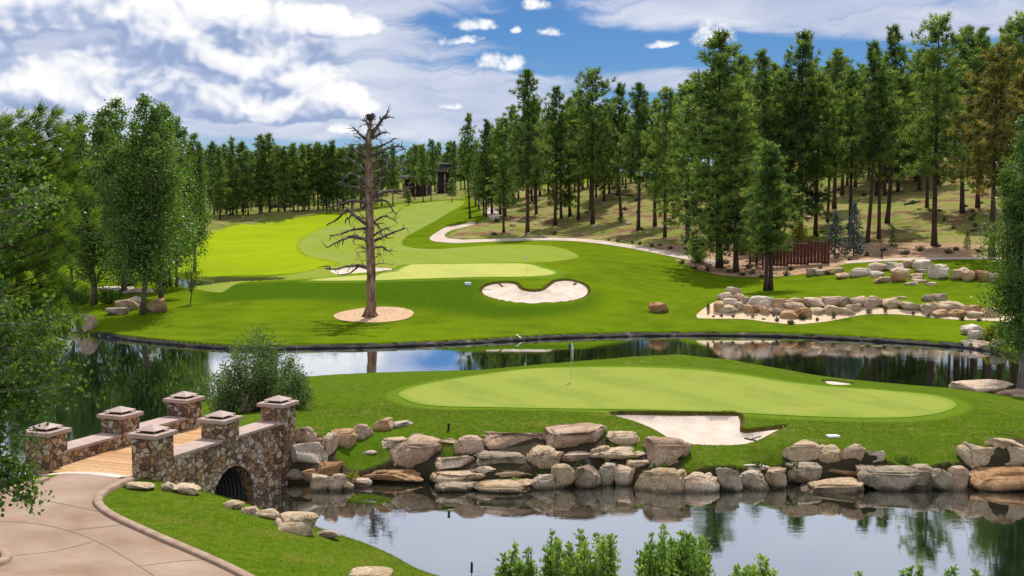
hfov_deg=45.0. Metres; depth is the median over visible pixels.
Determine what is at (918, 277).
step slab
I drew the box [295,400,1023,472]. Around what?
island grass
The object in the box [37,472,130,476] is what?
path apron
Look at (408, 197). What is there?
pine tree
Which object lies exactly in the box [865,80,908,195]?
pine tree
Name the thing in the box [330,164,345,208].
pine tree
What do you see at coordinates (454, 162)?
pine tree
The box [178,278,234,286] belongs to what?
pond water
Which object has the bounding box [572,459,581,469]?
wall plant
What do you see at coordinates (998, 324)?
shrub
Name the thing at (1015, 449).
boulder
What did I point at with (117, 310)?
boulder
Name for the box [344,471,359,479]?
plant
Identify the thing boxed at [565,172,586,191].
pine tree
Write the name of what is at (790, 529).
water
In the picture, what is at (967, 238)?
spruce tree
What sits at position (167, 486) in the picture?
boulder
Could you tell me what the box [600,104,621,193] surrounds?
pine tree
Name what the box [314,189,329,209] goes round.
pine tree
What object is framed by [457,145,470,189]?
pine tree
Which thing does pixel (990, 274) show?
boulder
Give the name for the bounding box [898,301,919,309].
boulder
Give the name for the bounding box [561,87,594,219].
pine tree
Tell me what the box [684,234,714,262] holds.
shrub
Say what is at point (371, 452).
boulder
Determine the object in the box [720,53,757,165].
pine tree
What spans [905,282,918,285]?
step slab
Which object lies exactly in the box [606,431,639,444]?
boulder
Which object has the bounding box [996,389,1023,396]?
boulder
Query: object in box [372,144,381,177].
pine tree
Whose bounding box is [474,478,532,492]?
boulder
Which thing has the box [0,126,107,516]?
cottonwood tree
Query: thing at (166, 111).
aspen tree
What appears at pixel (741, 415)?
bunker lip grass
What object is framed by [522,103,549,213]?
pine tree
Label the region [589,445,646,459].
boulder
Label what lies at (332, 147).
pine tree
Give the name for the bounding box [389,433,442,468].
boulder
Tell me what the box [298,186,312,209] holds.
pine tree
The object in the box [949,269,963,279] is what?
boulder
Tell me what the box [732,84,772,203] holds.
pine tree
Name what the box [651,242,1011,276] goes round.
mulch ground
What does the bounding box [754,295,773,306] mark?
boulder
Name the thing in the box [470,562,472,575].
cattail
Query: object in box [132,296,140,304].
boulder
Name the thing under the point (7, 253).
aspen tree
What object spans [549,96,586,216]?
pine tree
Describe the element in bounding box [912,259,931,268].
boulder
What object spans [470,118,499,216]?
pine tree
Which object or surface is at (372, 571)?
boulder
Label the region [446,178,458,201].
pine tree
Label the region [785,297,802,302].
boulder
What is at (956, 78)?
pine tree
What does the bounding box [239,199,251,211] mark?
pine tree
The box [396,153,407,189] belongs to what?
pine tree
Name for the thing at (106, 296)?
shrub
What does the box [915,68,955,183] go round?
pine tree
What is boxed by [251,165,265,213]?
pine tree
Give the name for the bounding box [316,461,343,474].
boulder
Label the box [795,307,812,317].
boulder
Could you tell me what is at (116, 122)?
aspen tree
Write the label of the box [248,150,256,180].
pine tree
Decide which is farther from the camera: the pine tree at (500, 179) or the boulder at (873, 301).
the pine tree at (500, 179)
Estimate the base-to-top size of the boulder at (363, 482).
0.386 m
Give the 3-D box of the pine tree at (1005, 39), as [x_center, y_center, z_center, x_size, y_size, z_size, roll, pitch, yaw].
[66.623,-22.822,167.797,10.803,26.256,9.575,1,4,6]
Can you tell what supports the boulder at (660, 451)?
on the ground at (266, 264)
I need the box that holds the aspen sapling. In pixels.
[181,255,202,304]
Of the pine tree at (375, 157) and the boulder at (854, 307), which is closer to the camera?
the boulder at (854, 307)
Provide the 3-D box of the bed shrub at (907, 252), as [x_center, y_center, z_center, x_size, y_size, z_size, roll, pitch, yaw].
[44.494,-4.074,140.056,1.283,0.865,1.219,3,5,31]
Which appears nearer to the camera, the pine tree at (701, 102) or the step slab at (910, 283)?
the step slab at (910, 283)
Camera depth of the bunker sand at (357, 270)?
141.85 m
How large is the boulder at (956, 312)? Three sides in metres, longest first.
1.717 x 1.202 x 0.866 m
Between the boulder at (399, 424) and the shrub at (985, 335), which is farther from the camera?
the shrub at (985, 335)
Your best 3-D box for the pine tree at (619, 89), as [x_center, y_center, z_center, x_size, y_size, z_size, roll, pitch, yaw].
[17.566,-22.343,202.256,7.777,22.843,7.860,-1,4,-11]
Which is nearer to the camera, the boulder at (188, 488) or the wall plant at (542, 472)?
the boulder at (188, 488)
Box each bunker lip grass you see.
[479,278,589,292]
[610,410,785,429]
[822,379,853,383]
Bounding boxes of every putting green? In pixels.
[309,263,555,280]
[398,367,956,417]
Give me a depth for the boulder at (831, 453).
51.24 m
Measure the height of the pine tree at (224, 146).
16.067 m
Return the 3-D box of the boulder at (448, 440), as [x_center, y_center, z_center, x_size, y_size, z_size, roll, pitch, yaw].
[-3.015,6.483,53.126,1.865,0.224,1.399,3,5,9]
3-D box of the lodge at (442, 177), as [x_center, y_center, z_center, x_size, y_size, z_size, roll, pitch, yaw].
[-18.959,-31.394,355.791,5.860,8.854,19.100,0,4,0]
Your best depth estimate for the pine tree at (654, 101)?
185.34 m
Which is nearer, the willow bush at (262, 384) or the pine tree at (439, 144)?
the willow bush at (262, 384)
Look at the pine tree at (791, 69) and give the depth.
230.63 m
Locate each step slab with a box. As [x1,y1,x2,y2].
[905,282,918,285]
[908,273,924,276]
[909,276,922,278]
[911,279,927,282]
[913,269,927,272]
[925,282,936,284]
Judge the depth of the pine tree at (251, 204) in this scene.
284.27 m
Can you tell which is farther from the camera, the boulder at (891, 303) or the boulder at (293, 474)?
the boulder at (891, 303)
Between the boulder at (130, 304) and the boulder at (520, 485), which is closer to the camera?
the boulder at (520, 485)
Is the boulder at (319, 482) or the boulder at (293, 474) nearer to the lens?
the boulder at (319, 482)
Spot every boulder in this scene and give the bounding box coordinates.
[69,325,80,333]
[81,314,97,333]
[97,286,134,291]
[105,307,128,314]
[115,298,139,310]
[123,288,155,293]
[124,482,154,489]
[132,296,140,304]
[148,298,167,312]
[161,482,175,490]
[171,483,201,494]
[223,500,244,508]
[241,506,259,514]
[254,508,279,519]
[274,511,318,535]
[286,469,301,479]
[291,442,327,463]
[296,426,316,442]
[301,469,316,482]
[310,473,330,491]
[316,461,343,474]
[317,529,339,537]
[322,432,337,454]
[327,473,346,491]
[331,428,358,447]
[343,482,353,490]
[347,477,371,486]
[349,566,392,575]
[354,424,372,438]
[362,469,423,482]
[363,450,376,453]
[373,417,393,430]
[381,437,406,448]
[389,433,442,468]
[394,420,413,427]
[423,435,456,442]
[429,470,485,483]
[434,455,474,470]
[435,479,478,491]
[454,435,483,453]
[468,465,495,473]
[473,450,526,465]
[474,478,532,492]
[479,431,547,449]
[495,470,532,476]
[525,445,563,468]
[531,474,556,489]
[544,423,607,448]
[551,463,575,487]
[561,451,589,461]
[573,464,600,488]
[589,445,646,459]
[590,445,610,460]
[598,462,616,485]
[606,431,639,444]
[614,465,635,485]
[626,460,649,467]
[633,467,686,492]
[642,436,691,467]
[648,302,668,312]
[682,472,720,492]
[713,301,723,311]
[716,467,742,491]
[717,292,732,300]
[718,304,738,313]
[722,298,736,304]
[726,287,741,294]
[731,293,743,300]
[734,301,743,310]
[739,470,770,490]
[741,296,749,303]
[741,304,753,313]
[744,464,770,470]
[746,296,757,304]
[751,305,759,312]
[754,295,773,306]
[759,306,770,314]
[764,467,786,488]
[770,307,783,313]
[772,298,785,307]
[779,310,799,318]
[781,439,824,461]
[783,302,804,309]
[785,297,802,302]
[785,461,822,483]
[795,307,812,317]
[800,476,863,493]
[802,297,824,307]
[806,268,815,276]
[810,307,824,314]
[815,269,827,275]
[819,444,842,462]
[820,296,842,305]
[824,305,839,313]
[825,267,843,273]
[828,468,856,476]
[835,272,851,278]
[838,308,855,314]
[839,297,850,306]
[841,444,866,460]
[844,303,860,310]
[849,268,870,277]
[850,296,865,306]
[855,464,921,490]
[864,295,881,307]
[867,262,885,271]
[868,451,885,462]
[870,271,883,277]
[873,277,892,282]
[880,297,900,308]
[884,262,903,270]
[890,267,910,272]
[890,271,907,281]
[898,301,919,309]
[902,260,913,267]
[909,464,933,488]
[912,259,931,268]
[920,303,935,313]
[921,294,933,301]
[927,264,948,278]
[929,301,965,310]
[930,468,953,490]
[931,294,947,300]
[931,309,950,316]
[947,465,968,490]
[948,309,965,316]
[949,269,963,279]
[949,379,1013,392]
[956,441,994,468]
[960,324,984,334]
[961,270,974,281]
[961,340,975,345]
[965,305,983,311]
[965,311,984,316]
[967,330,982,339]
[967,465,1023,491]
[972,340,989,348]
[974,270,989,280]
[981,307,1000,316]
[984,438,1023,465]
[989,272,999,281]
[990,339,1004,348]
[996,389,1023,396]
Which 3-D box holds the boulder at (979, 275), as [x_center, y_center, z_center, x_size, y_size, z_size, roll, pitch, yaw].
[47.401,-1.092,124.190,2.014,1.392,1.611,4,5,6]
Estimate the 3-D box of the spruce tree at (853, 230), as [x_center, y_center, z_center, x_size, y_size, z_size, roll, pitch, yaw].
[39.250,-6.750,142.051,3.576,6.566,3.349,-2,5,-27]
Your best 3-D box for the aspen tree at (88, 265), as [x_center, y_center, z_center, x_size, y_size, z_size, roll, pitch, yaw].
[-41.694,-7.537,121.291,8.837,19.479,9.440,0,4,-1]
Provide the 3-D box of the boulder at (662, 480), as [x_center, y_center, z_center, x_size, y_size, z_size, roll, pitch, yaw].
[6.054,7.909,50.368,2.304,1.208,1.728,-1,4,-1]
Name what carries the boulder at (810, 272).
on the ground at (266, 264)
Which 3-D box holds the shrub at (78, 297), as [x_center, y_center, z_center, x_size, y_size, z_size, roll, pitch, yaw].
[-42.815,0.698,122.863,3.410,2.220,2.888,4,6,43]
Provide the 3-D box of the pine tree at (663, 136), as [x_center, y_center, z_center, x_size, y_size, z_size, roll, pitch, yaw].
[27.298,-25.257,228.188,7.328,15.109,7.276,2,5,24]
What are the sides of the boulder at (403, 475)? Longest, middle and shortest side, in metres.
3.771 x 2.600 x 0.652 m
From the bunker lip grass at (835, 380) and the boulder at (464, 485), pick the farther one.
the bunker lip grass at (835, 380)
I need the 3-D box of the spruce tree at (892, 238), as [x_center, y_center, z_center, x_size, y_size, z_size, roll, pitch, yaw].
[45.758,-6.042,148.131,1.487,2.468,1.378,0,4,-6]
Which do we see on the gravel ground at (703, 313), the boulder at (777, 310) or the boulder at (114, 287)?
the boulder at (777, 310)
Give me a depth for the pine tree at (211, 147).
266.60 m
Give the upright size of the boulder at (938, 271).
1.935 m
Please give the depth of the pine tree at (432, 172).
294.33 m
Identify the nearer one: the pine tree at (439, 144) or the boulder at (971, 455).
the boulder at (971, 455)
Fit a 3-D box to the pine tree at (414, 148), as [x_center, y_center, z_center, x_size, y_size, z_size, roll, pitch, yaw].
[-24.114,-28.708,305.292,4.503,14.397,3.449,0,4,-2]
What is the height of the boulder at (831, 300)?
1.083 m
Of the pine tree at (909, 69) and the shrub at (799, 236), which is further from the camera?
the pine tree at (909, 69)
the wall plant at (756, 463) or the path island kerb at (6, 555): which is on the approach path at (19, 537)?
the path island kerb at (6, 555)
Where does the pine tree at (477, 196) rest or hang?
on the ground at (266, 264)
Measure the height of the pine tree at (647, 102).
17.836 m
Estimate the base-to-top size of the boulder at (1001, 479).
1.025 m
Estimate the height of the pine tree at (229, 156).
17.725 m
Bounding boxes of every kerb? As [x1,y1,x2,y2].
[0,477,49,495]
[0,546,12,565]
[93,477,254,575]
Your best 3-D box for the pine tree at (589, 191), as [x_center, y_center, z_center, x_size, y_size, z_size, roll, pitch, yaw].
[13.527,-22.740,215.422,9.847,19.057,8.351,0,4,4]
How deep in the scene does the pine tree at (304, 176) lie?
268.32 m
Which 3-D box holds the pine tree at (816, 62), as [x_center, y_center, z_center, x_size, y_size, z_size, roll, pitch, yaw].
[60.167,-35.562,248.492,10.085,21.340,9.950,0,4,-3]
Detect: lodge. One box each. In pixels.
[400,175,431,197]
[436,163,455,193]
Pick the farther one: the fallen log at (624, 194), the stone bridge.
the fallen log at (624, 194)
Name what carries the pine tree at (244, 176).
on the ground at (266, 264)
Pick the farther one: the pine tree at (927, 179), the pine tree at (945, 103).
the pine tree at (927, 179)
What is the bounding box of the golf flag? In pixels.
[568,342,573,358]
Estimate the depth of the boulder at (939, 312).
109.21 m
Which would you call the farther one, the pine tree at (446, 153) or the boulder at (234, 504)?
the pine tree at (446, 153)
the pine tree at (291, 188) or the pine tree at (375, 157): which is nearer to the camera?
the pine tree at (291, 188)
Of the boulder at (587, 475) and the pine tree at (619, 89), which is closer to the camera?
the boulder at (587, 475)
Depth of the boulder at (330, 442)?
51.98 m
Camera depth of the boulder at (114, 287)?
135.90 m
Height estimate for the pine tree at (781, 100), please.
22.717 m
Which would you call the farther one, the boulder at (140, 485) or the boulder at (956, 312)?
the boulder at (956, 312)
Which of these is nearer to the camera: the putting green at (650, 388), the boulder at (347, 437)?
the boulder at (347, 437)
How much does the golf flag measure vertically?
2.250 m
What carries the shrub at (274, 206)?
on the ground at (266, 264)
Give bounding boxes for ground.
[0,152,1023,575]
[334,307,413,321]
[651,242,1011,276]
[696,300,1013,323]
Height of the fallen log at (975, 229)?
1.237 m
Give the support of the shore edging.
on the ground at (266, 264)
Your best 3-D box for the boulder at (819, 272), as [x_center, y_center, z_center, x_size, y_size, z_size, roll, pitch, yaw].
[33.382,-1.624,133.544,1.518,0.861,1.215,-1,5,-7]
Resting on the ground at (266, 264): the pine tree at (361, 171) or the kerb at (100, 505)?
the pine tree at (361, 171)
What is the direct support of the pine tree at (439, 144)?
on the ground at (266, 264)
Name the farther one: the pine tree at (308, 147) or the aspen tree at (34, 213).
the pine tree at (308, 147)
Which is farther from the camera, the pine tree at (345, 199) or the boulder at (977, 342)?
the pine tree at (345, 199)
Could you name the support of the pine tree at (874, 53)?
on the mulch ground at (873, 249)
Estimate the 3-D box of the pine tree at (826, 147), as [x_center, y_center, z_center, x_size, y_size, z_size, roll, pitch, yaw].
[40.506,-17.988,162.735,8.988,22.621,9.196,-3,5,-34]
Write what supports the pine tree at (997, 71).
on the mulch ground at (873, 249)
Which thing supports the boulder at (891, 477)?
in the water at (790, 529)
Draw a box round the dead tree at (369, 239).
[317,105,412,317]
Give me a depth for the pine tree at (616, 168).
226.16 m
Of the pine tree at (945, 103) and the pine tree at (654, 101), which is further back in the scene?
the pine tree at (654, 101)
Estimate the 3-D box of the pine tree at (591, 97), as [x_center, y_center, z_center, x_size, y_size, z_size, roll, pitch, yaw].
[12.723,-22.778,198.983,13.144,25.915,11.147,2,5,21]
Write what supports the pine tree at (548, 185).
on the ground at (266, 264)
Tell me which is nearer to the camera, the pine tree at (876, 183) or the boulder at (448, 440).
the boulder at (448, 440)
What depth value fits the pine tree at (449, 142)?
403.42 m
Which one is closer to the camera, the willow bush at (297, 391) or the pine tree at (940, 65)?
the willow bush at (297, 391)
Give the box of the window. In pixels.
[411,182,413,193]
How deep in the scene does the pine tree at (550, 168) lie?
256.80 m
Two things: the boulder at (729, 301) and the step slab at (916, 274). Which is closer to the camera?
the boulder at (729, 301)
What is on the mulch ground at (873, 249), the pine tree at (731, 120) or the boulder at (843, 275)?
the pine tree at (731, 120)
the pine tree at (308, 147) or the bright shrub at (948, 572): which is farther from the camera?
the pine tree at (308, 147)
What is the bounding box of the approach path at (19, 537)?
[0,473,235,575]
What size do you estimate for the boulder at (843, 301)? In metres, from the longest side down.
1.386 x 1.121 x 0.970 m
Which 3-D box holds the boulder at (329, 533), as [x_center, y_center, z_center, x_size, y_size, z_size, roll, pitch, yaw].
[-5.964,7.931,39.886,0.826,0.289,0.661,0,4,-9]
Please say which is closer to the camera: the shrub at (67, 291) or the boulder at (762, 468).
the boulder at (762, 468)
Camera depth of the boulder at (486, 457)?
51.51 m
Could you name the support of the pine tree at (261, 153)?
on the ground at (266, 264)
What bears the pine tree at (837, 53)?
on the ground at (266, 264)
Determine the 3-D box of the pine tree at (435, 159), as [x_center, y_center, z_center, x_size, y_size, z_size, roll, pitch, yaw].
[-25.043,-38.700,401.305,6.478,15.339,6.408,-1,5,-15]
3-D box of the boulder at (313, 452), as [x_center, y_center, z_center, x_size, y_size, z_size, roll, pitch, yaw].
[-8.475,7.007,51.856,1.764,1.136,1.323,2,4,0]
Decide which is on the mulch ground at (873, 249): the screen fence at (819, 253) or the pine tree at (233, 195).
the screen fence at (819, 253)
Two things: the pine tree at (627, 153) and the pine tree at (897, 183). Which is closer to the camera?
the pine tree at (897, 183)
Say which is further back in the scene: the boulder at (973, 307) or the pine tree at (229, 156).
the pine tree at (229, 156)
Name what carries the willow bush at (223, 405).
on the ground at (266, 264)
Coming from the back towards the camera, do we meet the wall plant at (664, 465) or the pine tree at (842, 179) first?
the pine tree at (842, 179)
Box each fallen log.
[612,192,634,195]
[970,224,988,231]
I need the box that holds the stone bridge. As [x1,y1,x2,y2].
[20,391,298,495]
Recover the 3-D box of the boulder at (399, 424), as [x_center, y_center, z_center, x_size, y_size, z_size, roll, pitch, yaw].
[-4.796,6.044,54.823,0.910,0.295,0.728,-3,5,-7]
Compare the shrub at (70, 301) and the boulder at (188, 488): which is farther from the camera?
the shrub at (70, 301)
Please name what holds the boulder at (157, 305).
on the ground at (266, 264)
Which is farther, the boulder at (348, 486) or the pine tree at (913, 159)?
the pine tree at (913, 159)
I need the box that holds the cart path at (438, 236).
[430,207,1000,263]
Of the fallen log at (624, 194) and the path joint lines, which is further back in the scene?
the fallen log at (624, 194)
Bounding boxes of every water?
[0,331,1023,575]
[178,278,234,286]
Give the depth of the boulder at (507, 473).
51.05 m
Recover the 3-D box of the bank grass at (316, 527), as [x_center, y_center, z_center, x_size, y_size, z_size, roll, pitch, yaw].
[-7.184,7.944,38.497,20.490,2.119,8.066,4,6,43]
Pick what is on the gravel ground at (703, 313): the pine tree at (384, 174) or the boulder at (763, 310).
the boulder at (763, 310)
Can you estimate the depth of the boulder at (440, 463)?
51.41 m
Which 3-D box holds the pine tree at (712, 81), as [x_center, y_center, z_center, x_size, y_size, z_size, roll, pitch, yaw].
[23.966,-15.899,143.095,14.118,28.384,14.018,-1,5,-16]
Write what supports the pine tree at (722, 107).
on the ground at (266, 264)
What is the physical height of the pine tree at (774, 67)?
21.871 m
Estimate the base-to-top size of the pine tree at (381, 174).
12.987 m
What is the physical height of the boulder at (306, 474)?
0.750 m
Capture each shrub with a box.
[54,292,74,308]
[58,274,76,297]
[70,284,98,304]
[95,287,124,303]
[112,274,140,285]
[154,275,178,286]
[267,203,287,208]
[493,538,541,575]
[538,528,620,575]
[633,523,715,575]
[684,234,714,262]
[728,553,778,575]
[738,235,748,255]
[789,220,807,243]
[799,313,806,319]
[854,570,863,575]
[897,563,924,575]
[899,249,909,254]
[915,245,925,250]
[942,564,983,575]
[944,249,953,253]
[981,327,997,340]
[985,320,1006,336]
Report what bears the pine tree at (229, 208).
on the ground at (266, 264)
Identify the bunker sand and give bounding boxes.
[330,267,390,273]
[482,281,587,302]
[615,415,783,444]
[825,381,849,384]
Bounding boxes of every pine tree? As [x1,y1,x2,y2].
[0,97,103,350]
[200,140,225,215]
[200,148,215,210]
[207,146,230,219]
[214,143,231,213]
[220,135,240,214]
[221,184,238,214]
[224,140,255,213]
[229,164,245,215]
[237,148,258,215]
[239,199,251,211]
[246,196,255,210]
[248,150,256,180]
[249,133,273,212]
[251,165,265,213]
[259,132,281,211]
[260,144,292,211]
[265,197,273,206]
[275,192,290,206]
[277,145,292,211]
[280,142,310,211]
[286,196,292,207]
[291,165,305,211]
[294,143,314,210]
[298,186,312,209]
[300,143,324,209]
[305,140,330,209]
[311,195,316,205]
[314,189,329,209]
[315,143,335,208]
[317,138,340,208]
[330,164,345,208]
[332,146,353,208]
[338,188,350,204]
[339,144,364,209]
[350,143,365,206]
[356,143,382,196]
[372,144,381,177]
[375,147,392,205]
[375,155,389,196]
[385,143,402,204]
[386,152,393,193]
[389,156,402,186]
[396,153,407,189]
[400,150,412,180]
[403,190,412,204]
[406,144,421,199]
[413,143,431,201]
[423,138,439,200]
[427,146,441,191]
[430,141,442,174]
[441,145,451,162]
[444,140,458,166]
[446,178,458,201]
[447,140,461,181]
[454,112,481,218]
[456,148,466,189]
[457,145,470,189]
[462,140,478,205]
[466,151,493,215]
[469,156,484,208]
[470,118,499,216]
[470,125,502,213]
[480,117,515,214]
[483,117,524,216]
[485,158,525,232]
[493,68,556,233]
[498,104,526,200]
[517,109,545,200]
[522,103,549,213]
[523,101,550,203]
[535,85,583,224]
[541,113,554,190]
[542,113,563,192]
[542,115,585,218]
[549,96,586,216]
[553,66,626,223]
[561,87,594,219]
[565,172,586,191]
[577,103,610,210]
[588,105,624,200]
[600,82,635,217]
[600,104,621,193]
[608,119,630,195]
[610,81,663,229]
[619,115,633,187]
[625,105,652,191]
[634,99,651,172]
[635,97,676,226]
[636,86,691,237]
[650,111,674,187]
[652,94,714,242]
[654,27,792,267]
[668,83,690,180]
[673,80,690,139]
[678,78,716,158]
[687,82,792,272]
[698,73,721,165]
[711,81,735,175]
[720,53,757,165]
[732,47,793,223]
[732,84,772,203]
[740,139,810,290]
[741,55,761,160]
[746,68,816,230]
[763,28,850,234]
[765,62,780,87]
[770,66,810,132]
[786,66,849,233]
[799,57,829,157]
[803,61,820,158]
[814,56,864,194]
[815,47,857,208]
[819,83,856,221]
[820,60,831,75]
[822,66,885,234]
[839,39,907,242]
[843,73,869,186]
[843,104,859,185]
[854,68,907,238]
[857,56,913,195]
[861,23,925,222]
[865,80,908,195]
[881,65,909,186]
[882,10,988,245]
[887,67,917,191]
[897,59,941,190]
[901,51,929,181]
[907,69,949,207]
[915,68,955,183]
[929,24,992,213]
[935,45,951,70]
[942,40,1023,256]
[942,55,969,163]
[946,26,1000,207]
[947,45,983,119]
[966,24,1022,213]
[970,68,1023,213]
[973,8,1023,156]
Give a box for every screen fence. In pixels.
[749,245,763,267]
[773,240,829,266]
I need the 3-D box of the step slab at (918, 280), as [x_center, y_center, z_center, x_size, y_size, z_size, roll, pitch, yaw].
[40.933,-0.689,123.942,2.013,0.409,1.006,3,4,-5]
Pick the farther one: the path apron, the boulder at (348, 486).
the boulder at (348, 486)
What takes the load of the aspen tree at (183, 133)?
on the ground at (266, 264)
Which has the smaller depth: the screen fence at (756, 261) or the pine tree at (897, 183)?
the screen fence at (756, 261)
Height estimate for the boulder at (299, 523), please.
0.685 m
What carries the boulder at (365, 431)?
on the ground at (266, 264)
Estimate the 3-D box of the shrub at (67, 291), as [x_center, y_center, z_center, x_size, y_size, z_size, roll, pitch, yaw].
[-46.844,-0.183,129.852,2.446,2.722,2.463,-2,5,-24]
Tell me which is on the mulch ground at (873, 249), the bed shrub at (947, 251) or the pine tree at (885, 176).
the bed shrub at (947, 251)
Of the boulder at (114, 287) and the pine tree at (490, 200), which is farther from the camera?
the pine tree at (490, 200)
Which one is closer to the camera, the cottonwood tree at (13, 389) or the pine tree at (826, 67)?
the cottonwood tree at (13, 389)
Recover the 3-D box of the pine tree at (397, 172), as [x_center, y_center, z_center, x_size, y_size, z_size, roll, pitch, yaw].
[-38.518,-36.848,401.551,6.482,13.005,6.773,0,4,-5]
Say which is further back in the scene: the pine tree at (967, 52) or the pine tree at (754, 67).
the pine tree at (754, 67)
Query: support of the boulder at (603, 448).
on the ground at (266, 264)
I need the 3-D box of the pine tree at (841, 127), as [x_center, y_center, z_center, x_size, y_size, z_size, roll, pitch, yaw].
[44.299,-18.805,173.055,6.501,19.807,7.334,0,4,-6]
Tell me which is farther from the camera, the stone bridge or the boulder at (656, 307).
the boulder at (656, 307)
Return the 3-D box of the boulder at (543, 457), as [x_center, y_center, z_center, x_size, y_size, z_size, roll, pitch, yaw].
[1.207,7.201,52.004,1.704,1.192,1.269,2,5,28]
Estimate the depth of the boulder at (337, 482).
49.89 m
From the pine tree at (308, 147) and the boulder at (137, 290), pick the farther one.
the pine tree at (308, 147)
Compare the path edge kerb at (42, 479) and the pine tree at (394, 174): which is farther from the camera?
the pine tree at (394, 174)
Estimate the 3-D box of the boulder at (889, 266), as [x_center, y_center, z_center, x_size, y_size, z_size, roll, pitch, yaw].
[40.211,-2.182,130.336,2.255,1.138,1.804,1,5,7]
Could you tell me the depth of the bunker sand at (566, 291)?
116.05 m
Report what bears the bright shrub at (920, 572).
on the ground at (266, 264)
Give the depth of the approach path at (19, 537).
35.16 m
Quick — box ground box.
[826,434,840,437]
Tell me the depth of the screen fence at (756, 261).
143.91 m
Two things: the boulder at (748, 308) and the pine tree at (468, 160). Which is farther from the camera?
the pine tree at (468, 160)
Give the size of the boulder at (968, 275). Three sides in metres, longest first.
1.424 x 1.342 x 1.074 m
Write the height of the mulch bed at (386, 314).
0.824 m
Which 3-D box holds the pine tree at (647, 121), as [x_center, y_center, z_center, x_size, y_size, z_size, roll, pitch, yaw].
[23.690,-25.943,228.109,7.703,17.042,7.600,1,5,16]
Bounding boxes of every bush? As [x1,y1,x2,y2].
[201,362,250,413]
[206,325,312,412]
[236,389,257,412]
[270,368,316,409]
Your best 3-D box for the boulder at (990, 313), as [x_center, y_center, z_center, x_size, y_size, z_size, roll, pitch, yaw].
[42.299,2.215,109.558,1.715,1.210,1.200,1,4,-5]
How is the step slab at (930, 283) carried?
on the ground at (266, 264)
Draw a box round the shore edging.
[93,331,998,352]
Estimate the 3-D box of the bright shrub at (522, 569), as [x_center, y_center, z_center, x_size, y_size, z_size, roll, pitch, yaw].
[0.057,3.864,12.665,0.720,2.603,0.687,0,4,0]
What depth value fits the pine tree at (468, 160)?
215.20 m
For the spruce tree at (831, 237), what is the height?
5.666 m
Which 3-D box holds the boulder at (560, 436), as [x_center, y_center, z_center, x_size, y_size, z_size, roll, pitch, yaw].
[2.752,6.466,53.292,2.819,1.012,2.114,-2,5,-4]
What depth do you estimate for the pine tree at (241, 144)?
266.93 m
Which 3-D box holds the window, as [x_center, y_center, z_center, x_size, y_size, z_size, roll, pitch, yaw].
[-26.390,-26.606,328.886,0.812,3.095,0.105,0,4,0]
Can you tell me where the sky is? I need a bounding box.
[0,0,1023,177]
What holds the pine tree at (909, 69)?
on the ground at (266, 264)
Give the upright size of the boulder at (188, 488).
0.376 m
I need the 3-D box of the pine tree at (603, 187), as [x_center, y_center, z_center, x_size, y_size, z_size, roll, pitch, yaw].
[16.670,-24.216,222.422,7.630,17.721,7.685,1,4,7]
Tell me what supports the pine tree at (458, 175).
on the ground at (266, 264)
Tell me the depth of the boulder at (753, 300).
111.22 m
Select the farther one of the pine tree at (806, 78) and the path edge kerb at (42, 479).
the pine tree at (806, 78)
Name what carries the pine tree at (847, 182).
on the ground at (266, 264)
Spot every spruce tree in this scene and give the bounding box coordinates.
[823,211,849,257]
[839,201,868,255]
[888,228,898,246]
[962,229,971,248]
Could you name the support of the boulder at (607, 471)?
in the water at (790, 529)
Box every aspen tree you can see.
[0,139,34,284]
[8,129,61,282]
[35,119,99,296]
[44,111,132,305]
[64,93,202,314]
[87,95,140,291]
[125,101,208,298]
[164,115,209,287]
[184,132,217,271]
[967,114,1023,388]
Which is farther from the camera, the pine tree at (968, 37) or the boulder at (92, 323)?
the pine tree at (968, 37)
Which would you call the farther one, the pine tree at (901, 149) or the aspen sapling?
the pine tree at (901, 149)
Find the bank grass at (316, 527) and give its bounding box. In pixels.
[105,479,435,575]
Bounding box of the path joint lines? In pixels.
[6,500,186,575]
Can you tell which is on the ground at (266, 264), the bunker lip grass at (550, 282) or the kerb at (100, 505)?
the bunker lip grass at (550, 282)
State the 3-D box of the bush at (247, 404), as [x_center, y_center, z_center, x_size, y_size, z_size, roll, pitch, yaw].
[-12.815,5.485,59.704,0.940,1.402,0.875,-4,6,-39]
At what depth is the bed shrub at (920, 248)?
142.74 m
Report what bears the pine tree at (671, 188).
on the ground at (266, 264)
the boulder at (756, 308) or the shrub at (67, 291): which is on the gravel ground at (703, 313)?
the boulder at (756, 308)
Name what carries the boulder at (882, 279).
on the ground at (266, 264)
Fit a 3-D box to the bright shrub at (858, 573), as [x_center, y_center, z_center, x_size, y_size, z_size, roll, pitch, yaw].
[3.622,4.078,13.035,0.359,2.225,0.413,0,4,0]
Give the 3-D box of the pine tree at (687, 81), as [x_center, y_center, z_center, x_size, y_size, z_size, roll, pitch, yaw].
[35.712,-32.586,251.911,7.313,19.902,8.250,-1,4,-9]
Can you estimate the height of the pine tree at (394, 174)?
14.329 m
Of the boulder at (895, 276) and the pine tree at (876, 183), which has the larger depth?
the pine tree at (876, 183)
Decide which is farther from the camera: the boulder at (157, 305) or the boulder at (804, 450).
the boulder at (157, 305)
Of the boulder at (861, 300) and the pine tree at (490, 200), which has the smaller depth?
the boulder at (861, 300)
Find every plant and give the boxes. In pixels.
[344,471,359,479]
[535,469,547,475]
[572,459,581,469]
[650,462,669,468]
[750,460,766,467]
[787,461,798,469]
[895,455,919,464]
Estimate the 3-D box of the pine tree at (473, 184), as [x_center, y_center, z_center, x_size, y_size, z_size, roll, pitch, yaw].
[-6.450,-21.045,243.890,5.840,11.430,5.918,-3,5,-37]
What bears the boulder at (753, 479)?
in the water at (790, 529)
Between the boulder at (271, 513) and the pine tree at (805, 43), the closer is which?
the boulder at (271, 513)

